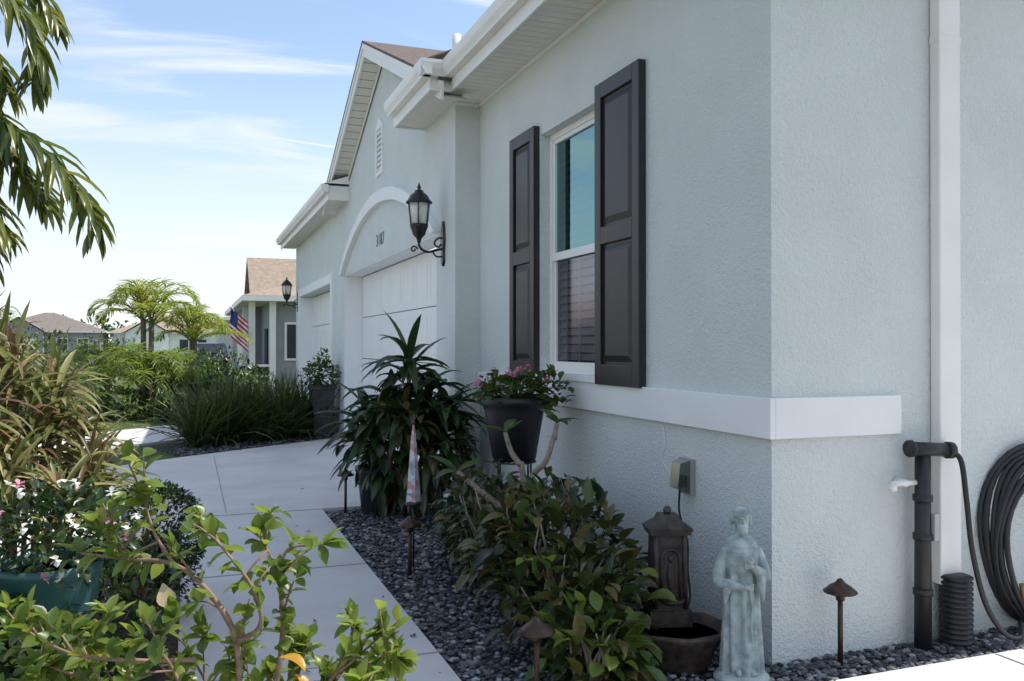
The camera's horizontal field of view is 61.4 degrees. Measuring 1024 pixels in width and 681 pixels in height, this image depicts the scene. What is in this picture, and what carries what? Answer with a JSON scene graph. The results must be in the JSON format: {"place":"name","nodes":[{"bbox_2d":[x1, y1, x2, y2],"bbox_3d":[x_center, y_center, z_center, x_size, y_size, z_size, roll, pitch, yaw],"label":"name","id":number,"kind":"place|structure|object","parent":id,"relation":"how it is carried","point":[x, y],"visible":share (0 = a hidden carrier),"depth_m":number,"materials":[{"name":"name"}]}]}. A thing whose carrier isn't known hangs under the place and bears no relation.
{"place":"outdoors","nodes":[
{"label":"outdoors","id":0,"kind":"place"},
{"bbox_2d":[0,306,31,327],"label":"palm tree","id":1,"kind":"object","parent":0,"point":[13,320],"visible":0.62,"depth_m":54.60,"materials":[{"name":"green plant"}]},
{"bbox_2d":[38,423,186,454],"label":"driveway","id":2,"kind":"structure","parent":0,"point":[141,439],"depth_m":13.96,"materials":[{"name":"concrete"}]},
{"bbox_2d":[0,359,295,533],"bbox_3d":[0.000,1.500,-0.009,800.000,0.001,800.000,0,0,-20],"label":"ground","id":3,"kind":"structure","parent":0,"point":[139,422],"depth_m":16.42,"materials":[{"name":"green plant"}]},
{"bbox_2d":[7,334,49,366],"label":"hedge shrub","id":4,"kind":"object","parent":3,"relation":"on","point":[30,352],"visible":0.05,"depth_m":24.05,"materials":[{"name":"green plant"}]},
{"bbox_2d":[0,360,61,426],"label":"hedge shrub","id":5,"kind":"object","parent":3,"relation":"on","point":[19,407],"visible":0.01,"depth_m":15.38,"materials":[{"name":"green plant"}]},
{"bbox_2d":[9,323,85,371],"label":"hedge shrub","id":6,"kind":"object","parent":3,"relation":"on","point":[56,335],"visible":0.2,"depth_m":32.16,"materials":[{"name":"green plant"}]},
{"bbox_2d":[6,335,90,409],"bbox_3d":[-11.491,0.813,20.277,2.788,1.975,2.653,0,0,-20],"label":"hedge shrub","id":7,"kind":"object","parent":3,"relation":"on","point":[37,343],"visible":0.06,"depth_m":20.37,"materials":[{"name":"green plant"}]},
{"bbox_2d":[8,313,108,359],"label":"distant house","id":8,"kind":"structure","parent":3,"relation":"on","point":[51,322],"depth_m":91.74,"materials":[{"name":"grey"}]},
{"bbox_2d":[6,357,124,405],"bbox_3d":[-8.509,0.958,15.690,2.223,1.311,2.229,0,0,25],"label":"pygmy palm","id":9,"kind":"object","parent":3,"relation":"on","point":[88,384],"visible":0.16,"depth_m":15.64,"materials":[{"name":"green plant"}]},
{"bbox_2d":[40,369,126,413],"bbox_3d":[-9.213,1.161,18.444,1.761,1.142,1.685,0,0,28],"label":"round shrub","id":10,"kind":"object","parent":3,"relation":"on","point":[87,407],"visible":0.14,"depth_m":18.57,"materials":[{"name":"green plant"}]},
{"bbox_2d":[0,534,181,680],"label":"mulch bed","id":11,"kind":"object","parent":3,"relation":"on","point":[171,643],"depth_m":4.33,"materials":[{"name":"black gravel"}]},
{"bbox_2d":[0,602,111,680],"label":"shrub","id":12,"kind":"object","parent":11,"relation":"on","point":[17,672],"visible":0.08,"depth_m":3.10,"materials":[{"name":"green plant"}]},
{"bbox_2d":[0,0,115,286],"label":"palm tree","id":13,"kind":"object","parent":11,"relation":"on","point":[45,18],"visible":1,"depth_m":3.62,"materials":[{"name":"green plant"}]},
{"bbox_2d":[0,477,141,666],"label":"flower planter","id":14,"kind":"object","parent":11,"relation":"on","point":[57,579],"visible":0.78,"depth_m":3.38,"materials":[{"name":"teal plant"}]},
{"bbox_2d":[0,287,163,558],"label":"variegated shrub","id":15,"kind":"object","parent":11,"relation":"on","point":[19,444],"visible":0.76,"depth_m":4.46,"materials":[{"name":"green plant"}]},
{"bbox_2d":[0,534,184,680],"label":"shrub","id":16,"kind":"object","parent":11,"relation":"on","point":[135,584],"visible":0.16,"depth_m":3.76,"materials":[{"name":"green plant"}]},
{"bbox_2d":[87,478,206,624],"bbox_3d":[-1.979,1.146,4.696,0.616,0.782,0.638,0,0,-20],"label":"boxwood shrub","id":17,"kind":"object","parent":11,"relation":"on","point":[169,492],"visible":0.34,"depth_m":4.65,"materials":[{"name":"green plant"}]},
{"bbox_2d":[0,439,419,680],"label":"hibiscus shrub","id":18,"kind":"object","parent":11,"relation":"on","point":[383,659],"visible":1,"depth_m":2.23,"materials":[{"name":"green plant"}]},
{"bbox_2d":[59,342,125,409],"bbox_3d":[-9.370,0.830,19.878,2.482,1.627,2.515,0,0,-20],"label":"pygmy palm","id":19,"kind":"object","parent":3,"relation":"on","point":[87,351],"visible":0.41,"depth_m":19.58,"materials":[{"name":"green plant"}]},
{"bbox_2d":[46,337,156,394],"bbox_3d":[-12.776,0.851,27.264,3.468,1.928,3.456,0,0,23],"label":"hedge shrub","id":20,"kind":"object","parent":3,"relation":"on","point":[105,342],"visible":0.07,"depth_m":27.04,"materials":[{"name":"green plant"}]},
{"bbox_2d":[65,331,140,375],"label":"hedge shrub","id":21,"kind":"object","parent":3,"relation":"on","point":[122,337],"visible":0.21,"depth_m":43.13,"materials":[{"name":"green plant"}]},
{"bbox_2d":[9,312,214,344],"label":"distant trees","id":22,"kind":"object","parent":3,"relation":"on","point":[106,327],"visible":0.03,"depth_m":107.38,"materials":[{"name":"green plant"}]},
{"bbox_2d":[83,384,156,420],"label":"round shrub","id":23,"kind":"object","parent":3,"relation":"on","point":[135,392],"visible":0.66,"depth_m":17.43,"materials":[{"name":"green plant"}]},
{"bbox_2d":[84,340,228,416],"bbox_3d":[-7.784,0.813,18.196,3.074,1.638,2.616,0,0,22],"label":"areca palm","id":24,"kind":"object","parent":3,"relation":"on","point":[149,364],"visible":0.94,"depth_m":17.85,"materials":[{"name":"green plant"}]},
{"bbox_2d":[86,277,229,403],"bbox_3d":[-8.373,0.019,20.491,3.164,3.227,3.227,0,0,-20],"label":"palm tree","id":25,"kind":"object","parent":3,"relation":"on","point":[145,306],"visible":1,"depth_m":20.36,"materials":[{"name":"green plant"}]},
{"bbox_2d":[137,388,193,422],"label":"round shrub","id":26,"kind":"object","parent":3,"relation":"on","point":[154,400],"visible":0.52,"depth_m":16.90,"materials":[{"name":"green plant"}]},
{"bbox_2d":[138,376,204,416],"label":"round shrub","id":27,"kind":"object","parent":3,"relation":"on","point":[167,389],"visible":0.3,"depth_m":18.07,"materials":[{"name":"green plant"}]},
{"bbox_2d":[162,346,224,388],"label":"hedge shrub","id":28,"kind":"object","parent":3,"relation":"on","point":[203,351],"visible":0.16,"depth_m":30.79,"materials":[{"name":"green plant"}]},
{"bbox_2d":[134,303,253,396],"bbox_3d":[-8.057,0.347,21.936,2.768,2.594,2.499,0,0,24],"label":"palm tree","id":29,"kind":"object","parent":3,"relation":"on","point":[194,331],"visible":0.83,"depth_m":21.72,"materials":[{"name":"green plant"}]},
{"bbox_2d":[171,359,254,404],"bbox_3d":[-7.263,1.054,21.323,2.025,1.322,2.019,0,0,23],"label":"round shrub","id":30,"kind":"object","parent":3,"relation":"on","point":[222,364],"visible":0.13,"depth_m":21.24,"materials":[{"name":"green plant"}]},
{"bbox_2d":[184,368,244,402],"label":"round shrub","id":31,"kind":"object","parent":3,"relation":"on","point":[226,373],"visible":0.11,"depth_m":18.08,"materials":[{"name":"green plant"}]},
{"bbox_2d":[197,344,253,395],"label":"round shrub","id":32,"kind":"object","parent":3,"relation":"on","point":[216,355],"visible":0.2,"depth_m":25.59,"materials":[{"name":"green plant"}]},
{"bbox_2d":[118,365,340,450],"bbox_3d":[-4.136,1.015,13.469,2.701,1.277,4.290,0,0,35],"label":"strap leaf hedge","id":33,"kind":"object","parent":3,"relation":"on","point":[254,414],"visible":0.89,"depth_m":13.01,"materials":[{"name":"green plant"}]},
{"bbox_2d":[210,370,268,390],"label":"round shrub","id":34,"kind":"object","parent":3,"relation":"on","point":[248,377],"visible":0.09,"depth_m":23.16,"materials":[{"name":"green plant"}]},
{"bbox_2d":[147,434,334,456],"bbox_3d":[-3.984,1.574,13.074,2.900,0.001,2.700,0,0,-20],"label":"gravel strip","id":35,"kind":"object","parent":3,"relation":"on","point":[159,447],"visible":0.17,"depth_m":12.66,"materials":[{"name":"grey gravel"}]},
{"bbox_2d":[211,357,278,398],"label":"round shrub","id":36,"kind":"object","parent":3,"relation":"on","point":[259,377],"visible":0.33,"depth_m":19.57,"materials":[{"name":"green plant"}]},
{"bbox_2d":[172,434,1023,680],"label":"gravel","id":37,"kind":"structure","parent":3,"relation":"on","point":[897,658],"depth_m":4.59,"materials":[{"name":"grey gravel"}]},
{"bbox_2d":[297,347,341,437],"bbox_3d":[-3.083,0.844,14.032,0.726,1.483,0.757,0,0,21],"label":"tall planter","id":38,"kind":"object","parent":37,"relation":"on","point":[324,400],"visible":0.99,"depth_m":13.91,"materials":[{"name":"black plastic"}]},
{"bbox_2d":[313,310,486,517],"bbox_3d":[-0.949,0.662,7.524,1.579,1.842,1.340,0,0,-20],"label":"dracaena plant","id":39,"kind":"object","parent":37,"relation":"on","point":[379,434],"visible":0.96,"depth_m":7.36,"materials":[{"name":"green plant"}]},
{"bbox_2d":[398,516,421,578],"bbox_3d":[-0.654,1.329,5.523,0.156,0.410,0.156,0,0,-20],"label":"path light","id":40,"kind":"object","parent":37,"relation":"on","point":[409,523],"visible":0.98,"depth_m":5.51,"materials":[{"name":"brown metal"}]},
{"bbox_2d":[429,409,576,539],"bbox_3d":[-0.054,0.978,5.215,0.907,1.111,0.314,0,0,-4],"label":"plumeria plant","id":41,"kind":"object","parent":37,"relation":"on","point":[510,423],"visible":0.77,"depth_m":5.21,"materials":[{"name":"beige plant"}]},
{"bbox_2d":[466,364,574,475],"bbox_3d":[0.036,0.847,5.989,0.715,1.380,0.618,0,0,-20],"label":"geranium planter","id":42,"kind":"object","parent":37,"relation":"on","point":[523,406],"visible":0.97,"depth_m":5.85,"materials":[{"name":"black plastic"}]},
{"bbox_2d":[630,506,721,676],"bbox_3d":[0.769,1.161,4.023,0.496,0.727,0.457,0,0,-3],"label":"garden fountain","id":43,"kind":"object","parent":37,"relation":"on","point":[684,638],"visible":0.81,"depth_m":4.09,"materials":[{"name":"brown stone"}]},
{"bbox_2d":[712,506,770,680],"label":"saint statue","id":44,"kind":"object","parent":37,"relation":"on","point":[741,559],"visible":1,"depth_m":3.79,"materials":[{"name":"stone"}]},
{"bbox_2d":[822,578,857,668],"bbox_3d":[1.523,1.315,3.999,0.156,0.420,0.156,0,0,-20],"label":"path light","id":45,"kind":"object","parent":37,"relation":"on","point":[840,589],"visible":0.98,"depth_m":3.99,"materials":[{"name":"brown metal"}]},
{"bbox_2d":[939,572,973,650],"bbox_3d":[2.210,1.345,4.288,0.156,0.362,0.154,0,0,-20],"label":"drain boot","id":46,"kind":"object","parent":37,"relation":"on","point":[956,611],"visible":0.97,"depth_m":4.23,"materials":[{"name":"black plastic"}]},
{"bbox_2d":[902,440,1023,651],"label":"garden hose stand","id":47,"kind":"object","parent":37,"relation":"on","point":[993,533],"visible":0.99,"depth_m":4.24,"materials":[{"name":"black plastic"}]},
{"bbox_2d":[296,0,1023,665],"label":"walls","id":48,"kind":"structure","parent":3,"relation":"on","point":[786,198],"depth_m":4.44,"materials":[{"name":"grey paint"}]},
{"bbox_2d":[281,277,297,311],"bbox_3d":[-5.025,-1.046,19.480,0.382,0.790,0.256,0,0,-20],"label":"wall lantern","id":49,"kind":"object","parent":48,"relation":"attached to","point":[286,285],"depth_m":19.40,"materials":[{"name":"black metal"}]},
{"bbox_2d":[313,292,329,383],"bbox_3d":[-3.621,0.319,17.061,0.053,2.570,4.480,0,0,-20],"label":"garage door","id":50,"kind":"structure","parent":48,"relation":"attached to","point":[321,320],"depth_m":17.88,"materials":[{"name":"metal"}]},
{"bbox_2d":[375,118,383,177],"bbox_3d":[-1.710,-2.502,11.120,0.025,0.740,0.460,0,0,-20],"label":"gable vent","id":51,"kind":"object","parent":48,"relation":"attached to","point":[379,171],"visible":1,"depth_m":11.11,"materials":[{"name":"white plastic"}]},
{"bbox_2d":[376,231,383,246],"bbox_3d":[-1.700,-1.307,11.110,0.004,0.154,0.473,0,0,-20],"label":"house number","id":52,"kind":"object","parent":48,"relation":"attached to","point":[381,241],"visible":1,"depth_m":11.07,"materials":[{"name":"black metal"}]},
{"bbox_2d":[363,252,435,467],"bbox_3d":[-1.415,0.269,11.245,0.053,2.600,5.440,0,0,-20],"label":"garage door","id":53,"kind":"structure","parent":48,"relation":"attached to","point":[402,295],"depth_m":11.48,"materials":[{"name":"metal"}]},
{"bbox_2d":[406,183,445,265],"bbox_3d":[-0.830,-1.115,8.259,0.382,0.790,0.256,0,0,-20],"label":"wall lantern","id":54,"kind":"object","parent":48,"relation":"attached to","point":[419,202],"depth_m":8.18,"materials":[{"name":"black metal"}]},
{"bbox_2d":[276,0,609,249],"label":"roof and eaves","id":55,"kind":"structure","parent":48,"relation":"attached to","point":[498,46],"depth_m":7.65,"materials":[{"name":"white metal"}]},
{"bbox_2d":[298,186,594,433],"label":"trim","id":56,"kind":"structure","parent":48,"relation":"attached to","point":[353,323],"depth_m":13.72,"materials":[{"name":"white paint"}]},
{"bbox_2d":[509,126,538,377],"bbox_3d":[0.095,-0.685,6.926,0.050,1.956,0.540,0,0,-20],"label":"shutter","id":57,"kind":"object","parent":48,"relation":"attached to","point":[523,249],"visible":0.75,"depth_m":6.87,"materials":[{"name":"black plastic"}]},
{"bbox_2d":[550,111,594,374],"bbox_3d":[0.577,-0.677,6.241,0.220,2.430,1.640,0,0,-20],"label":"window","id":58,"kind":"structure","parent":48,"relation":"attached to","point":[572,247],"depth_m":6.35,"materials":[{"name":"white metal"}]},
{"bbox_2d":[594,59,645,387],"bbox_3d":[0.668,-0.694,5.392,0.050,1.956,0.595,0,0,-20],"label":"shutter","id":59,"kind":"object","parent":48,"relation":"attached to","point":[620,220],"visible":1,"depth_m":5.32,"materials":[{"name":"black plastic"}]},
{"bbox_2d":[661,423,669,473],"bbox_3d":[0.893,0.623,4.842,0.007,0.308,0.213,0,0,-19],"label":"thin wire","id":60,"kind":"object","parent":48,"relation":"attached to","point":[664,449],"visible":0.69,"depth_m":4.91,"materials":[{"name":"grey"}]},
{"bbox_2d":[669,457,694,494],"bbox_3d":[0.915,0.734,4.656,0.099,0.190,0.120,0,0,-20],"label":"outdoor outlet","id":61,"kind":"object","parent":48,"relation":"attached to","point":[682,474],"visible":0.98,"depth_m":4.63,"materials":[{"name":"grey plastic"}]},
{"bbox_2d":[678,487,690,606],"bbox_3d":[0.894,1.110,4.501,0.073,0.646,0.316,0,0,15],"label":"power cord","id":62,"kind":"object","parent":61,"relation":"attached to","point":[679,512],"visible":0.59,"depth_m":4.63,"materials":[{"name":"black rubber"}]},
{"bbox_2d":[477,372,901,439],"bbox_3d":[0.798,0.377,6.145,0.780,0.190,4.338,0,0,-20],"label":"belt course","id":63,"kind":"object","parent":48,"relation":"attached to","point":[787,418],"visible":0.91,"depth_m":4.22,"materials":[{"name":"white paint"}]},
{"bbox_2d":[888,478,916,491],"bbox_3d":[1.903,0.704,4.215,0.200,0.051,0.090,0,0,-20],"label":"water spigot","id":64,"kind":"object","parent":48,"relation":"attached to","point":[894,484],"visible":1,"depth_m":4.18,"materials":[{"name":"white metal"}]},
{"bbox_2d":[929,0,960,584],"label":"downspout","id":65,"kind":"object","parent":48,"relation":"attached to","point":[945,40],"visible":0.83,"depth_m":4.32,"materials":[{"name":"white metal"}]},
{"bbox_2d":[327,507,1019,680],"bbox_3d":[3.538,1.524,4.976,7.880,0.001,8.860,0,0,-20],"label":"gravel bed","id":66,"kind":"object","parent":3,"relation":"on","point":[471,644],"visible":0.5,"depth_m":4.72,"materials":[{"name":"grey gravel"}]},
{"bbox_2d":[337,469,353,513],"bbox_3d":[-1.479,1.342,7.660,0.156,0.410,0.156,0,0,-20],"label":"path light","id":67,"kind":"object","parent":66,"relation":"on","point":[350,474],"visible":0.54,"depth_m":7.65,"materials":[{"name":"brown metal"}]},
{"bbox_2d":[517,616,555,680],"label":"path light","id":68,"kind":"object","parent":66,"relation":"on","point":[536,629],"visible":1,"depth_m":3.44,"materials":[{"name":"brown metal"}]},
{"bbox_2d":[422,458,676,680],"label":"gardenia shrub","id":69,"kind":"object","parent":66,"relation":"on","point":[574,605],"visible":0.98,"depth_m":4.24,"materials":[{"name":"green plant"}]},
{"bbox_2d":[833,649,1023,680],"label":"walkway","id":70,"kind":"structure","parent":3,"relation":"on","point":[992,667],"depth_m":3.89,"materials":[{"name":"concrete"}]},
{"bbox_2d":[108,315,212,357],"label":"distant house","id":71,"kind":"structure","parent":0,"point":[172,341],"depth_m":97.27,"materials":[{"name":"white paint"}]},
{"bbox_2d":[197,343,227,374],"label":"parked car","id":72,"kind":"object","parent":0,"point":[210,346],"visible":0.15,"depth_m":42.91,"materials":[{"name":"blue paint"}]},
{"bbox_2d":[208,322,223,342],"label":"distant house","id":73,"kind":"structure","parent":0,"point":[219,339],"depth_m":62.58,"materials":[{"name":"white paint"}]},
{"bbox_2d":[0,438,446,557],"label":"driveway","id":74,"kind":"structure","parent":0,"point":[281,476],"depth_m":9.47,"materials":[{"name":"concrete"}]},
{"bbox_2d":[222,316,233,371],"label":"distant house","id":75,"kind":"structure","parent":0,"point":[228,340],"depth_m":49.69,"materials":[{"name":"beige paint"}]},
{"bbox_2d":[0,0,494,342],"label":"sky","id":76,"kind":"structure","parent":0,"point":[204,127],"materials":[{"name":"blue"}]},
{"bbox_2d":[225,258,295,389],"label":"grey house","id":77,"kind":"structure","parent":0,"point":[264,312],"depth_m":29.37,"materials":[{"name":"grey paint"}]},
{"bbox_2d":[229,306,249,351],"bbox_3d":[-8.909,-0.371,28.393,0.701,1.529,0.352,0,0,-41],"label":"american flag","id":78,"kind":"object","parent":77,"relation":"attached to","point":[238,322],"visible":0.87,"depth_m":28.32,"materials":[{"name":"multicoloured fabric"}]},
{"bbox_2d":[178,509,460,680],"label":"path","id":79,"kind":"structure","parent":0,"point":[328,593],"depth_m":5.01,"materials":[{"name":"concrete"}]},
{"bbox_2d":[206,488,494,671],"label":"fallen leaves","id":80,"kind":"object","parent":79,"relation":"on","point":[327,656],"visible":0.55,"depth_m":4.37,"materials":[{"name":"brown plant"}]},
{"bbox_2d":[182,458,1023,680],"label":"path joints","id":81,"kind":"object","parent":79,"relation":"on","point":[365,563],"visible":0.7,"depth_m":5.72,"materials":[{"name":"grey concrete"}]}
]}

